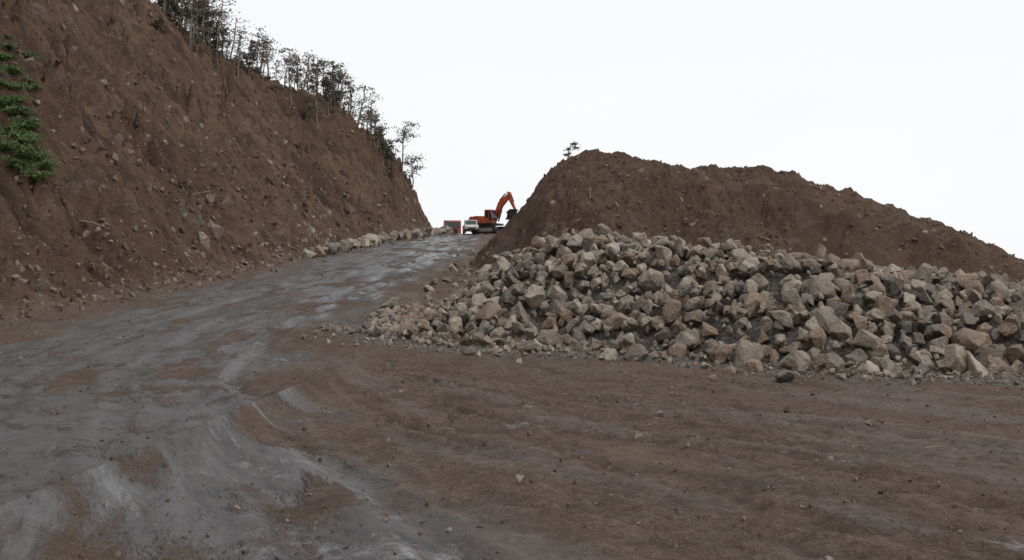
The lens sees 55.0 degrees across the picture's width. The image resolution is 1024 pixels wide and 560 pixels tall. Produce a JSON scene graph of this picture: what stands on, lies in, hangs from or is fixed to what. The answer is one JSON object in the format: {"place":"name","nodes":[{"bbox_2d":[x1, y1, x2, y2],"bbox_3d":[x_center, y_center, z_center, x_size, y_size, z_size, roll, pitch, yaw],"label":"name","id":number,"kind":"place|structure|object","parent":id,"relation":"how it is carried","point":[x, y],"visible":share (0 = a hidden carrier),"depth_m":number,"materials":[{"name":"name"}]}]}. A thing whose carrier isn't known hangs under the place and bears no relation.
{"place":"outdoors","nodes":[
{"label":"outdoors","id":0,"kind":"place"},
{"bbox_2d":[0,0,431,312],"bbox_3d":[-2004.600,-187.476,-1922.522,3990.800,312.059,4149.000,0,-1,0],"label":"hillside","id":1,"kind":"structure","parent":0,"point":[126,30],"depth_m":66.90,"materials":[{"name":"brown soil"}]},
{"bbox_2d":[0,33,63,182],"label":"conifer tree","id":2,"kind":"object","parent":1,"relation":"on","point":[9,104],"visible":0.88,"depth_m":48.71,"materials":[{"name":"green plant"}]},
{"bbox_2d":[79,220,109,228],"bbox_3d":[-20.662,-2.754,48.638,2.442,0.577,0.481,-1,-1,35],"label":"dead branch","id":3,"kind":"object","parent":1,"relation":"on","point":[89,222],"visible":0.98,"depth_m":48.61,"materials":[{"name":"brown wood"}]},
{"bbox_2d":[0,0,429,325],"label":"hillside stones","id":4,"kind":"object","parent":1,"relation":"on","point":[217,231],"visible":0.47,"depth_m":58.88,"materials":[{"name":"brown stone"}]},
{"bbox_2d":[126,0,413,187],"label":"distant trees","id":5,"kind":"object","parent":1,"relation":"on","point":[197,15],"visible":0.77,"depth_m":99.65,"materials":[{"name":"green plant"}]},
{"bbox_2d":[391,121,419,171],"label":"pine tree","id":6,"kind":"object","parent":1,"relation":"on","point":[404,134],"visible":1,"depth_m":115.25,"materials":[{"name":"green plant"}]},
{"bbox_2d":[400,152,426,194],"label":"pine tree","id":7,"kind":"object","parent":1,"relation":"on","point":[411,163],"visible":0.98,"depth_m":116.09,"materials":[{"name":"green plant"}]},
{"bbox_2d":[0,234,563,559],"bbox_3d":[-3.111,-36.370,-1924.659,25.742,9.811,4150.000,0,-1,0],"label":"road","id":8,"kind":"structure","parent":0,"point":[201,335],"depth_m":13.05,"materials":[{"name":"grey soil"}]},
{"bbox_2d":[443,220,460,233],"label":"dump truck","id":9,"kind":"object","parent":8,"relation":"on","point":[455,225],"visible":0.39,"depth_m":128.78,"materials":[{"name":"metal"}]},
{"bbox_2d":[462,220,478,233],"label":"pickup truck","id":10,"kind":"object","parent":8,"relation":"on","point":[470,226],"visible":0.99,"depth_m":108.16,"materials":[{"name":"white paint"}]},
{"bbox_2d":[471,226,497,233],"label":"track","id":11,"kind":"structure","parent":8,"relation":"on","point":[494,229],"depth_m":109.55,"materials":[{"name":"metal"}]},
{"bbox_2d":[474,228,491,231],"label":"concrete barrier","id":12,"kind":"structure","parent":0,"point":[484,229],"depth_m":109.92,"materials":[{"name":"grey concrete"}]},
{"bbox_2d":[0,230,1023,559],"bbox_3d":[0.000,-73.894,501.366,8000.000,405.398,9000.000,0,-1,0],"label":"ground","id":13,"kind":"structure","parent":0,"point":[924,520],"depth_m":14.03,"materials":[{"name":"brown soil"}]},
{"bbox_2d":[302,225,476,307],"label":"boulder row","id":14,"kind":"object","parent":13,"relation":"on","point":[325,248],"visible":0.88,"depth_m":75.51,"materials":[{"name":"grey stone"}]},
{"bbox_2d":[0,207,1023,559],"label":"ground pebbles","id":15,"kind":"object","parent":13,"relation":"on","point":[520,477],"visible":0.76,"depth_m":13.32,"materials":[{"name":"stone"}]},
{"bbox_2d":[302,223,1023,391],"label":"rock pile","id":16,"kind":"object","parent":13,"relation":"on","point":[967,352],"visible":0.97,"depth_m":28.66,"materials":[{"name":"grey stone"}]},
{"bbox_2d":[473,148,1023,282],"bbox_3d":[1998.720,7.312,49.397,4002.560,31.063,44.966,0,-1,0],"label":"dirt mound","id":17,"kind":"object","parent":13,"relation":"on","point":[833,226],"visible":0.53,"depth_m":53.16,"materials":[{"name":"brown soil"}]},
{"bbox_2d":[564,141,580,157],"bbox_3d":[3.721,-7.657,60.396,1.164,1.775,0.812,-1,-1,45],"label":"windswept tree","id":18,"kind":"object","parent":17,"relation":"on","point":[569,148],"visible":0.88,"depth_m":60.40,"materials":[{"name":"green plant"}]},
{"bbox_2d":[423,149,1022,304],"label":"mound stones","id":19,"kind":"object","parent":17,"relation":"on","point":[941,246],"visible":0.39,"depth_m":53.46,"materials":[{"name":"brown stone"}]},
{"bbox_2d":[150,0,1023,258],"label":"sky","id":20,"kind":"structure","parent":0,"point":[914,106],"materials":[{"name":"white"}]},
{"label":"undercarriage","id":21,"kind":"object","parent":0,"visible":0},
{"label":"slewing ring","id":22,"kind":"object","parent":21,"relation":"on","visible":0},
{"bbox_2d":[477,223,503,225],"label":"house deck","id":23,"kind":"structure","parent":22,"relation":"on","point":[484,224],"depth_m":110.41,"materials":[{"name":"metal"}]},
{"bbox_2d":[473,216,483,222],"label":"engine cover","id":24,"kind":"object","parent":23,"relation":"on","point":[479,219],"visible":0.4,"depth_m":110.55,"materials":[{"name":"orange metal"}]},
{"bbox_2d":[484,210,496,222],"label":"cab","id":25,"kind":"object","parent":23,"relation":"on","point":[486,220],"visible":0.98,"depth_m":109.84,"materials":[{"name":"orange paint"}]},
{"bbox_2d":[491,210,496,220],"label":"cab windscreen","id":26,"kind":"object","parent":25,"relation":"attached to","point":[494,215],"visible":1,"depth_m":109.87,"materials":[{"name":"grey glass"}]},
{"bbox_2d":[495,194,509,219],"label":"boom","id":27,"kind":"object","parent":23,"relation":"on","point":[503,200],"visible":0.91,"depth_m":110.10,"materials":[{"name":"orange paint"}]},
{"bbox_2d":[507,192,515,208],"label":"stick","id":28,"kind":"object","parent":27,"relation":"attached to","point":[511,202],"visible":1,"depth_m":109.29,"materials":[{"name":"orange paint"}]},
{"bbox_2d":[506,209,517,218],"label":"bucket","id":29,"kind":"object","parent":28,"relation":"attached to","point":[511,213],"visible":0.84,"depth_m":109.04,"materials":[{"name":"metal"}]}
]}

